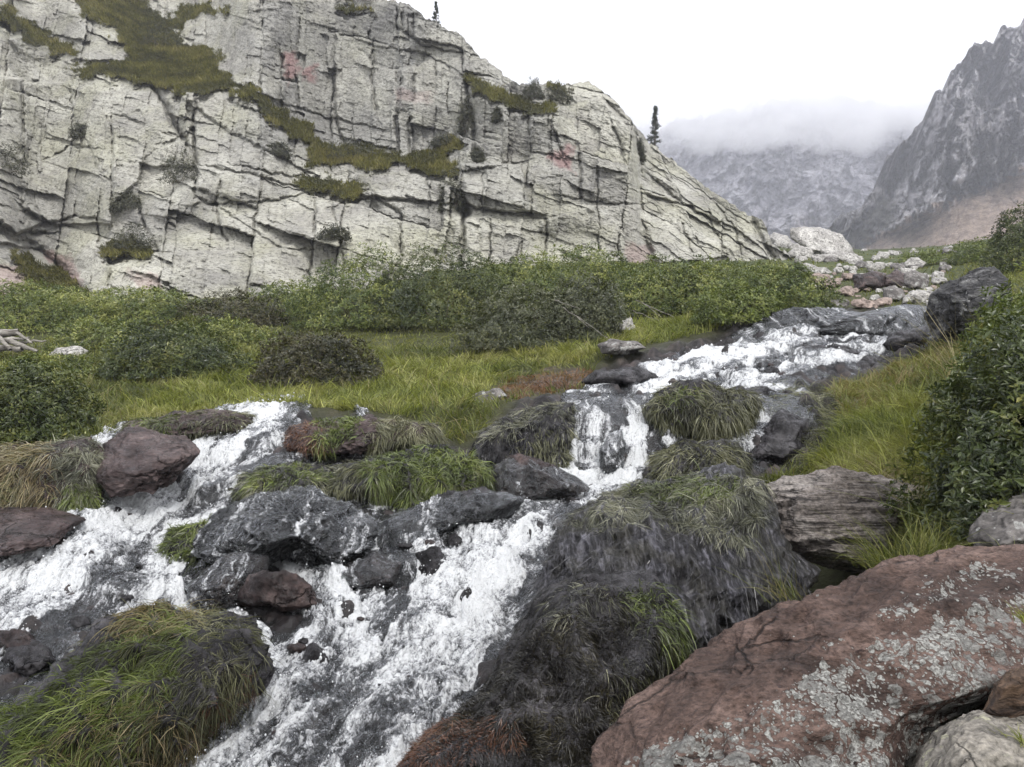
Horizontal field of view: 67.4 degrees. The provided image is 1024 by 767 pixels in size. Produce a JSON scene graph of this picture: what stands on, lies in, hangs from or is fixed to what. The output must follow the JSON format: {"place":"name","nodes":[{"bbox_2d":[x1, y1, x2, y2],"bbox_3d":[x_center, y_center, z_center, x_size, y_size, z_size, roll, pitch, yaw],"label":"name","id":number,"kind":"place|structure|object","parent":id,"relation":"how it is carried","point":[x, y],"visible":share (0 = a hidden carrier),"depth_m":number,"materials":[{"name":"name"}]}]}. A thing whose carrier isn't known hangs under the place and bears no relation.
{"place":"outdoors","nodes":[
{"label":"outdoors","id":0,"kind":"place"},
{"bbox_2d":[0,0,791,302],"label":"rocky hill","id":1,"kind":"structure","parent":0,"point":[243,211],"depth_m":36.69,"materials":[{"name":"stone"}]},
{"bbox_2d":[0,142,36,176],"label":"cliff shrub","id":2,"kind":"object","parent":1,"relation":"on","point":[17,164],"visible":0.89,"depth_m":36.10,"materials":[{"name":"green plant"}]},
{"bbox_2d":[67,120,86,141],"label":"cliff shrub","id":3,"kind":"object","parent":1,"relation":"on","point":[76,134],"visible":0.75,"depth_m":39.70,"materials":[{"name":"green plant"}]},
{"bbox_2d":[107,188,141,212],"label":"cliff shrub","id":4,"kind":"object","parent":1,"relation":"on","point":[131,199],"visible":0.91,"depth_m":33.54,"materials":[{"name":"green plant"}]},
{"bbox_2d":[109,222,160,249],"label":"cliff shrub","id":5,"kind":"object","parent":1,"relation":"on","point":[138,241],"visible":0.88,"depth_m":30.38,"materials":[{"name":"green plant"}]},
{"bbox_2d":[156,144,201,183],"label":"cliff shrub","id":6,"kind":"object","parent":1,"relation":"on","point":[181,171],"visible":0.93,"depth_m":33.66,"materials":[{"name":"green plant"}]},
{"bbox_2d":[262,138,292,160],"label":"cliff shrub","id":7,"kind":"object","parent":1,"relation":"on","point":[282,149],"visible":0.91,"depth_m":34.59,"materials":[{"name":"green plant"}]},
{"bbox_2d":[0,0,573,294],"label":"ledge grass","id":8,"kind":"structure","parent":1,"relation":"on","point":[157,65],"depth_m":40.52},
{"bbox_2d":[137,10,186,46],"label":"cliff shrub","id":9,"kind":"object","parent":8,"relation":"on","point":[155,33],"visible":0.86,"depth_m":48.99,"materials":[{"name":"green plant"}]},
{"bbox_2d":[319,136,379,157],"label":"cliff shrub","id":10,"kind":"object","parent":8,"relation":"on","point":[348,152],"visible":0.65,"depth_m":37.58,"materials":[{"name":"green plant"}]},
{"bbox_2d":[316,222,353,242],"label":"cliff shrub","id":11,"kind":"object","parent":1,"relation":"on","point":[333,231],"visible":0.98,"depth_m":28.57,"materials":[{"name":"green plant"}]},
{"bbox_2d":[433,163,467,212],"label":"cliff shrub","id":12,"kind":"object","parent":1,"relation":"on","point":[454,207],"visible":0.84,"depth_m":33.04,"materials":[{"name":"green plant"}]},
{"bbox_2d":[453,95,475,135],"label":"cliff shrub","id":13,"kind":"object","parent":1,"relation":"on","point":[461,125],"visible":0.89,"depth_m":38.33,"materials":[{"name":"green plant"}]},
{"bbox_2d":[519,77,545,99],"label":"cliff shrub","id":14,"kind":"object","parent":1,"relation":"on","point":[538,94],"visible":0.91,"depth_m":38.62,"materials":[{"name":"green plant"}]},
{"bbox_2d":[542,82,576,104],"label":"cliff shrub","id":15,"kind":"object","parent":1,"relation":"on","point":[562,92],"visible":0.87,"depth_m":38.61,"materials":[{"name":"green plant"}]},
{"bbox_2d":[647,105,661,147],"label":"pine tree","id":16,"kind":"object","parent":1,"relation":"on","point":[655,124],"visible":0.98,"depth_m":43.79,"materials":[{"name":"green plant"}]},
{"bbox_2d":[0,323,932,766],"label":"stream water","id":17,"kind":"structure","parent":0,"point":[462,621],"depth_m":4.99,"materials":[{"name":"liquid"}]},
{"bbox_2d":[0,326,882,766],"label":"water spray","id":18,"kind":"object","parent":17,"relation":"on","point":[342,568],"visible":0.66,"depth_m":5.00,"materials":[{"name":"grey"}]},
{"bbox_2d":[0,232,1023,766],"bbox_3d":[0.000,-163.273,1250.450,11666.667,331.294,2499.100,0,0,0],"label":"ground","id":19,"kind":"structure","parent":0,"point":[280,622],"depth_m":6.45,"materials":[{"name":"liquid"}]},
{"bbox_2d":[0,628,35,656],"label":"wet stone","id":20,"kind":"object","parent":19,"relation":"on","point":[12,637],"visible":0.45,"depth_m":4.13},
{"bbox_2d":[0,329,45,352],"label":"dead wood","id":21,"kind":"object","parent":19,"relation":"on","point":[21,345],"visible":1,"depth_m":14.18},
{"bbox_2d":[2,639,55,677],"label":"wet stone","id":22,"kind":"object","parent":19,"relation":"on","point":[34,657],"visible":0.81,"depth_m":3.97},
{"bbox_2d":[0,278,82,333],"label":"shrub","id":23,"kind":"object","parent":19,"relation":"on","point":[38,326],"visible":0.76,"depth_m":18.29,"materials":[{"name":"green plant"}]},
{"bbox_2d":[0,507,85,556],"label":"flat red rock","id":24,"kind":"object","parent":19,"relation":"on","point":[23,529],"visible":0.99,"depth_m":5.34,"materials":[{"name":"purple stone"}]},
{"bbox_2d":[0,277,101,305],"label":"shrub","id":25,"kind":"object","parent":19,"relation":"on","point":[58,286],"visible":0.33,"depth_m":24.00,"materials":[{"name":"green plant"}]},
{"bbox_2d":[0,349,106,384],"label":"shrub","id":26,"kind":"object","parent":19,"relation":"on","point":[50,361],"visible":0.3,"depth_m":11.68,"materials":[{"name":"green plant"}]},
{"bbox_2d":[0,433,112,515],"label":"mossy boulder","id":27,"kind":"object","parent":19,"relation":"on","point":[59,474],"visible":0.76,"depth_m":6.04,"materials":[{"name":"green plant"}]},
{"bbox_2d":[0,352,113,444],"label":"shrub","id":28,"kind":"object","parent":19,"relation":"on","point":[45,400],"visible":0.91,"depth_m":7.12,"materials":[{"name":"green plant"}]},
{"bbox_2d":[49,346,87,357],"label":"pale stone","id":29,"kind":"object","parent":19,"relation":"on","point":[68,350],"visible":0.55,"depth_m":14.38,"materials":[{"name":"stone"}]},
{"bbox_2d":[64,615,90,631],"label":"wet stone","id":30,"kind":"object","parent":19,"relation":"on","point":[77,622],"visible":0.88,"depth_m":4.45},
{"bbox_2d":[11,286,146,326],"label":"shrub","id":31,"kind":"object","parent":19,"relation":"on","point":[76,307],"visible":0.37,"depth_m":19.14,"materials":[{"name":"green plant"}]},
{"bbox_2d":[42,315,157,351],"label":"shrub","id":32,"kind":"object","parent":19,"relation":"on","point":[75,338],"visible":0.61,"depth_m":15.07,"materials":[{"name":"green plant"}]},
{"bbox_2d":[58,285,198,310],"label":"shrub","id":33,"kind":"object","parent":19,"relation":"on","point":[119,291],"visible":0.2,"depth_m":22.22,"materials":[{"name":"green plant"}]},
{"bbox_2d":[0,596,280,766],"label":"mossy boulder","id":34,"kind":"object","parent":19,"relation":"on","point":[158,683],"visible":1,"depth_m":3.18,"materials":[{"name":"green plant"}]},
{"bbox_2d":[96,426,199,497],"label":"purple boulder","id":35,"kind":"object","parent":19,"relation":"on","point":[144,459],"visible":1,"depth_m":6.07,"materials":[{"name":"stone"}]},
{"bbox_2d":[91,285,215,326],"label":"shrub","id":36,"kind":"object","parent":19,"relation":"on","point":[146,311],"visible":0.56,"depth_m":18.88,"materials":[{"name":"green plant"}]},
{"bbox_2d":[91,315,256,380],"bbox_3d":[-5.241,-0.540,11.973,2.564,1.106,1.843,0,0,0],"label":"shrub","id":37,"kind":"object","parent":19,"relation":"on","point":[184,351],"visible":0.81,"depth_m":11.59,"materials":[{"name":"green plant"}]},
{"bbox_2d":[147,513,212,574],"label":"mossy boulder","id":38,"kind":"object","parent":19,"relation":"on","point":[176,542],"visible":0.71,"depth_m":5.53,"materials":[{"name":"green plant"}]},
{"bbox_2d":[114,406,259,440],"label":"mossy boulder","id":39,"kind":"object","parent":19,"relation":"on","point":[206,422],"visible":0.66,"depth_m":7.38,"materials":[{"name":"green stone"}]},
{"bbox_2d":[145,312,284,350],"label":"shrub","id":40,"kind":"object","parent":19,"relation":"on","point":[244,333],"visible":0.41,"depth_m":14.95,"materials":[{"name":"green plant"}]},
{"bbox_2d":[186,551,268,612],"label":"rock","id":41,"kind":"object","parent":19,"relation":"on","point":[255,560],"visible":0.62,"depth_m":4.74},
{"bbox_2d":[167,286,294,326],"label":"shrub","id":42,"kind":"object","parent":19,"relation":"on","point":[224,306],"visible":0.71,"depth_m":18.75,"materials":[{"name":"green plant"}]},
{"bbox_2d":[237,569,316,612],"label":"cave rock","id":43,"kind":"object","parent":19,"relation":"on","point":[283,591],"visible":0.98,"depth_m":4.63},
{"bbox_2d":[225,459,336,503],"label":"mossy boulder","id":44,"kind":"object","parent":19,"relation":"on","point":[284,476],"visible":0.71,"depth_m":6.23,"materials":[{"name":"green plant"}]},
{"bbox_2d":[192,485,379,569],"bbox_3d":[-1.597,1.043,5.585,1.363,0.555,1.192,0,0,0],"label":"streaked boulder","id":45,"kind":"object","parent":19,"relation":"on","point":[269,531],"visible":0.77,"depth_m":5.24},
{"bbox_2d":[237,278,350,318],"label":"shrub","id":46,"kind":"object","parent":19,"relation":"on","point":[274,293],"visible":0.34,"depth_m":20.08,"materials":[{"name":"green plant"}]},
{"bbox_2d":[245,328,384,388],"bbox_3d":[-2.787,-0.325,10.973,2.160,0.933,1.561,0,0,0],"label":"shrub","id":47,"kind":"object","parent":19,"relation":"on","point":[320,348],"visible":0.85,"depth_m":10.63,"materials":[{"name":"green plant"}]},
{"bbox_2d":[300,642,332,681],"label":"foam rock","id":48,"kind":"object","parent":19,"relation":"on","point":[313,650],"visible":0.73,"depth_m":3.98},
{"bbox_2d":[284,239,439,329],"bbox_3d":[-3.592,-2.306,18.497,3.924,2.251,2.664,0,0,0],"label":"shrub","id":49,"kind":"object","parent":19,"relation":"on","point":[328,320],"visible":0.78,"depth_m":17.93,"materials":[{"name":"green plant"}]},
{"bbox_2d":[279,411,452,464],"bbox_3d":[-1.343,0.533,7.188,1.684,0.572,0.943,0,0,0],"label":"mossy boulder","id":50,"kind":"object","parent":19,"relation":"on","point":[335,436],"visible":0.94,"depth_m":6.96,"materials":[{"name":"plant"}]},
{"bbox_2d":[342,550,406,590],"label":"rock","id":51,"kind":"object","parent":19,"relation":"on","point":[378,573],"visible":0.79,"depth_m":4.88,"materials":[{"name":"stone"}]},
{"bbox_2d":[322,440,496,515],"bbox_3d":[-0.874,0.932,6.544,1.637,0.864,1.255,0,0,0],"label":"mossy boulder","id":52,"kind":"object","parent":19,"relation":"on","point":[410,477],"visible":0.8,"depth_m":6.27,"materials":[{"name":"green plant"}]},
{"bbox_2d":[414,546,448,579],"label":"round stream rock","id":53,"kind":"object","parent":19,"relation":"on","point":[435,555],"visible":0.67,"depth_m":4.95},
{"bbox_2d":[343,236,535,330],"bbox_3d":[-1.666,-2.306,18.269,4.644,2.278,3.214,0,0,0],"label":"shrub","id":54,"kind":"object","parent":19,"relation":"on","point":[430,279],"visible":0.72,"depth_m":17.56,"materials":[{"name":"green plant"}]},
{"bbox_2d":[377,486,523,549],"bbox_3d":[-0.463,1.018,5.749,1.162,0.475,0.530,0,0,-21],"label":"dark ledge rock","id":55,"kind":"object","parent":19,"relation":"on","point":[465,514],"visible":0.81,"depth_m":5.61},
{"bbox_2d":[0,238,1023,482],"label":"grass","id":56,"kind":"structure","parent":19,"relation":"on","point":[414,382],"depth_m":10.54,"materials":[{"name":"plant"}]},
{"bbox_2d":[458,245,584,317],"bbox_3d":[0.317,-2.470,19.015,3.594,1.864,2.523,0,0,0],"label":"shrub","id":57,"kind":"object","parent":19,"relation":"on","point":[519,273],"visible":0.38,"depth_m":18.66,"materials":[{"name":"green plant"}]},
{"bbox_2d":[469,401,582,468],"bbox_3d":[0.119,0.615,7.452,1.263,0.950,1.286,0,0,0],"label":"mossy boulder","id":58,"kind":"object","parent":19,"relation":"on","point":[545,433],"visible":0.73,"depth_m":7.11,"materials":[{"name":"green plant"}]},
{"bbox_2d":[448,279,604,352],"bbox_3d":[0.296,-1.178,13.672,2.857,1.400,2.002,0,0,0],"label":"shrub","id":59,"kind":"object","parent":19,"relation":"on","point":[499,319],"visible":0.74,"depth_m":13.29,"materials":[{"name":"green plant"}]},
{"bbox_2d":[493,453,589,502],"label":"rock","id":60,"kind":"object","parent":19,"relation":"on","point":[539,479],"visible":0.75,"depth_m":6.31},
{"bbox_2d":[395,566,698,766],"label":"mossy boulder","id":61,"kind":"object","parent":19,"relation":"on","point":[584,655],"visible":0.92,"depth_m":3.06,"materials":[{"name":"green plant"}]},
{"bbox_2d":[526,241,645,301],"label":"shrub","id":62,"kind":"object","parent":19,"relation":"on","point":[595,269],"visible":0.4,"depth_m":20.12,"materials":[{"name":"green plant"}]},
{"bbox_2d":[538,269,637,342],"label":"shrub","id":63,"kind":"object","parent":19,"relation":"on","point":[612,316],"visible":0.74,"depth_m":13.21,"materials":[{"name":"green plant"}]},
{"bbox_2d":[600,430,625,473],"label":"falls rock","id":64,"kind":"object","parent":19,"relation":"on","point":[611,467],"visible":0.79,"depth_m":6.97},
{"bbox_2d":[580,366,657,387],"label":"wet rock","id":65,"kind":"object","parent":19,"relation":"on","point":[626,376],"visible":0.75,"depth_m":10.04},
{"bbox_2d":[602,252,706,315],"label":"shrub","id":66,"kind":"object","parent":19,"relation":"on","point":[645,281],"visible":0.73,"depth_m":16.54,"materials":[{"name":"green plant"}]},
{"bbox_2d":[505,459,820,676],"bbox_3d":[0.931,1.133,4.643,1.740,1.240,2.188,0,0,27],"label":"mossy boulder","id":67,"kind":"object","parent":19,"relation":"on","point":[691,536],"visible":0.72,"depth_m":4.36,"materials":[{"name":"green plant"}]},
{"bbox_2d":[722,517,806,603],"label":"grass tuft","id":68,"kind":"object","parent":67,"relation":"on","point":[781,591],"visible":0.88,"depth_m":3.92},
{"bbox_2d":[642,436,756,480],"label":"mossy boulder","id":69,"kind":"object","parent":19,"relation":"on","point":[676,458],"visible":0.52,"depth_m":6.77,"materials":[{"name":"green plant"}]},
{"bbox_2d":[638,376,768,444],"bbox_3d":[1.889,0.414,7.777,1.364,0.975,1.259,0,0,22],"label":"mossy boulder","id":70,"kind":"object","parent":19,"relation":"on","point":[701,409],"visible":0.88,"depth_m":7.47,"materials":[{"name":"green plant"}]},
{"bbox_2d":[646,253,772,311],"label":"shrub","id":71,"kind":"object","parent":19,"relation":"on","point":[725,275],"visible":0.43,"depth_m":16.61,"materials":[{"name":"green plant"}]},
{"bbox_2d":[688,277,787,325],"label":"shrub","id":72,"kind":"object","parent":19,"relation":"on","point":[747,298],"visible":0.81,"depth_m":12.79,"materials":[{"name":"green plant"}]},
{"bbox_2d":[746,408,809,465],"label":"wet rock","id":73,"kind":"object","parent":19,"relation":"on","point":[780,443],"visible":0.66,"depth_m":7.49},
{"bbox_2d":[769,232,791,247],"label":"boulder","id":74,"kind":"object","parent":19,"relation":"on","point":[780,240],"visible":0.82,"depth_m":63.83,"materials":[{"name":"stone"}]},
{"bbox_2d":[729,258,847,311],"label":"shrub","id":75,"kind":"object","parent":19,"relation":"on","point":[794,290],"visible":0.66,"depth_m":13.50,"materials":[{"name":"green plant"}]},
{"bbox_2d":[788,246,813,257],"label":"boulder","id":76,"kind":"object","parent":19,"relation":"on","point":[807,252],"visible":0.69,"depth_m":35.75,"materials":[{"name":"stone"}]},
{"bbox_2d":[589,544,1023,766],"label":"red boulder","id":77,"kind":"object","parent":19,"relation":"on","point":[896,661],"visible":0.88,"depth_m":2.20,"materials":[{"name":"stone"}]},
{"bbox_2d":[790,226,852,252],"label":"boulder","id":78,"kind":"object","parent":19,"relation":"on","point":[816,239],"visible":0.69,"depth_m":38.59,"materials":[{"name":"stone"}]},
{"bbox_2d":[728,304,928,339],"bbox_3d":[5.081,-0.922,12.684,4.118,0.848,1.692,0,0,0],"label":"whaleback ledge","id":79,"kind":"object","parent":19,"relation":"on","point":[836,326],"visible":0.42,"depth_m":12.19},
{"bbox_2d":[805,343,862,357],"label":"wet rock","id":80,"kind":"object","parent":19,"relation":"on","point":[846,349],"visible":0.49,"depth_m":11.07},
{"bbox_2d":[820,247,858,261],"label":"boulder","id":81,"kind":"object","parent":19,"relation":"on","point":[842,256],"visible":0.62,"depth_m":32.05,"materials":[{"name":"stone"}]},
{"bbox_2d":[768,465,926,572],"bbox_3d":[2.331,0.914,5.152,1.530,0.718,0.940,0,0,0],"label":"layered boulder","id":82,"kind":"object","parent":19,"relation":"on","point":[820,507],"visible":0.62,"depth_m":4.82,"materials":[{"name":"stone"}]},
{"bbox_2d":[800,503,921,569],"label":"grass tuft","id":83,"kind":"object","parent":19,"relation":"on","point":[872,556],"visible":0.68,"depth_m":3.60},
{"bbox_2d":[850,297,878,308],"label":"boulder","id":84,"kind":"object","parent":19,"relation":"on","point":[863,302],"visible":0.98,"depth_m":14.25,"materials":[{"name":"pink stone"}]},
{"bbox_2d":[852,270,885,291],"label":"boulder","id":85,"kind":"object","parent":19,"relation":"on","point":[873,280],"visible":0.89,"depth_m":19.16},
{"bbox_2d":[857,355,889,370],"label":"wet rock","id":86,"kind":"object","parent":19,"relation":"on","point":[866,362],"visible":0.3,"depth_m":10.59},
{"bbox_2d":[882,285,904,301],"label":"boulder","id":87,"kind":"object","parent":19,"relation":"on","point":[895,292],"visible":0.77,"depth_m":16.27,"materials":[{"name":"grey stone"}]},
{"bbox_2d":[765,262,1023,574],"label":"bank grass","id":88,"kind":"structure","parent":19,"relation":"on","point":[883,431],"depth_m":7.31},
{"bbox_2d":[884,269,906,287],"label":"boulder","id":89,"kind":"object","parent":19,"relation":"on","point":[896,276],"visible":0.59,"depth_m":19.21,"materials":[{"name":"grey stone"}]},
{"bbox_2d":[883,325,931,350],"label":"wet rock","id":90,"kind":"object","parent":19,"relation":"on","point":[913,335],"visible":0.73,"depth_m":11.29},
{"bbox_2d":[902,289,930,303],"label":"boulder","id":91,"kind":"object","parent":19,"relation":"on","point":[921,294],"visible":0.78,"depth_m":15.64,"materials":[{"name":"stone"}]},
{"bbox_2d":[904,270,929,289],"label":"boulder","id":92,"kind":"object","parent":19,"relation":"on","point":[914,279],"visible":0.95,"depth_m":18.13,"materials":[{"name":"grey stone"}]},
{"bbox_2d":[875,270,968,379],"bbox_3d":[3.538,-0.653,7.118,0.894,1.287,2.172,0,0,0],"label":"grass tuft","id":93,"kind":"object","parent":19,"relation":"on","point":[952,367],"visible":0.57,"depth_m":6.68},
{"bbox_2d":[893,246,954,264],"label":"shrub","id":94,"kind":"object","parent":19,"relation":"on","point":[923,256],"visible":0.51,"depth_m":27.38,"materials":[{"name":"green plant"}]},
{"bbox_2d":[871,469,989,556],"bbox_3d":[1.895,0.572,3.490,0.512,0.458,0.633,0,0,0],"label":"grass tuft","id":95,"kind":"object","parent":19,"relation":"on","point":[933,546],"visible":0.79,"depth_m":3.49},
{"bbox_2d":[878,283,1023,544],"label":"shrub","id":96,"kind":"object","parent":19,"relation":"on","point":[989,460],"visible":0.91,"depth_m":4.23,"materials":[{"name":"green plant"}]},
{"bbox_2d":[908,353,1007,434],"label":"shrub","id":97,"kind":"object","parent":19,"relation":"on","point":[936,401],"visible":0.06,"depth_m":5.62,"materials":[{"name":"green plant"}]},
{"bbox_2d":[910,710,1023,766],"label":"tan stone","id":98,"kind":"object","parent":19,"relation":"on","point":[969,740],"visible":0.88,"depth_m":1.77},
{"bbox_2d":[983,666,1023,717],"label":"ochre stone","id":99,"kind":"object","parent":98,"relation":"on","point":[1006,697],"visible":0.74,"depth_m":1.94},
{"bbox_2d":[924,266,1012,342],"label":"black boulder","id":100,"kind":"object","parent":19,"relation":"on","point":[946,304],"visible":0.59,"depth_m":9.84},
{"bbox_2d":[938,235,1017,265],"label":"shrub","id":101,"kind":"object","parent":19,"relation":"on","point":[965,252],"visible":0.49,"depth_m":25.15,"materials":[{"name":"green plant"}]},
{"bbox_2d":[938,285,1023,408],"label":"shrub","id":102,"kind":"object","parent":19,"relation":"on","point":[1003,302],"visible":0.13,"depth_m":5.63,"materials":[{"name":"green plant"}]},
{"bbox_2d":[967,492,1023,546],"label":"lichen rock","id":103,"kind":"object","parent":19,"relation":"on","point":[1000,525],"visible":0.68,"depth_m":3.73,"materials":[{"name":"grey stone"}]},
{"bbox_2d":[973,259,1023,347],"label":"shrub","id":104,"kind":"object","parent":19,"relation":"on","point":[1021,290],"visible":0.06,"depth_m":7.27,"materials":[{"name":"green plant"}]},
{"bbox_2d":[979,200,1023,273],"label":"shrub","id":105,"kind":"object","parent":19,"relation":"on","point":[1012,228],"visible":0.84,"depth_m":17.35,"materials":[{"name":"green plant"}]},
{"bbox_2d":[185,304,928,612],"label":"trickling water","id":106,"kind":"structure","parent":0,"point":[297,530],"depth_m":5.42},
{"bbox_2d":[597,339,645,354],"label":"flat stone","id":107,"kind":"object","parent":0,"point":[614,346],"visible":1,"depth_m":11.11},
{"bbox_2d":[387,0,1023,130],"label":"sky","id":108,"kind":"structure","parent":0,"point":[687,59],"materials":[{"name":"white"}]},
{"bbox_2d":[637,94,929,244],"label":"mountain","id":109,"kind":"structure","parent":0,"point":[784,167],"depth_m":640.70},
{"bbox_2d":[795,18,1023,249],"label":"rocky mountain","id":110,"kind":"structure","parent":0,"point":[952,171],"depth_m":285.84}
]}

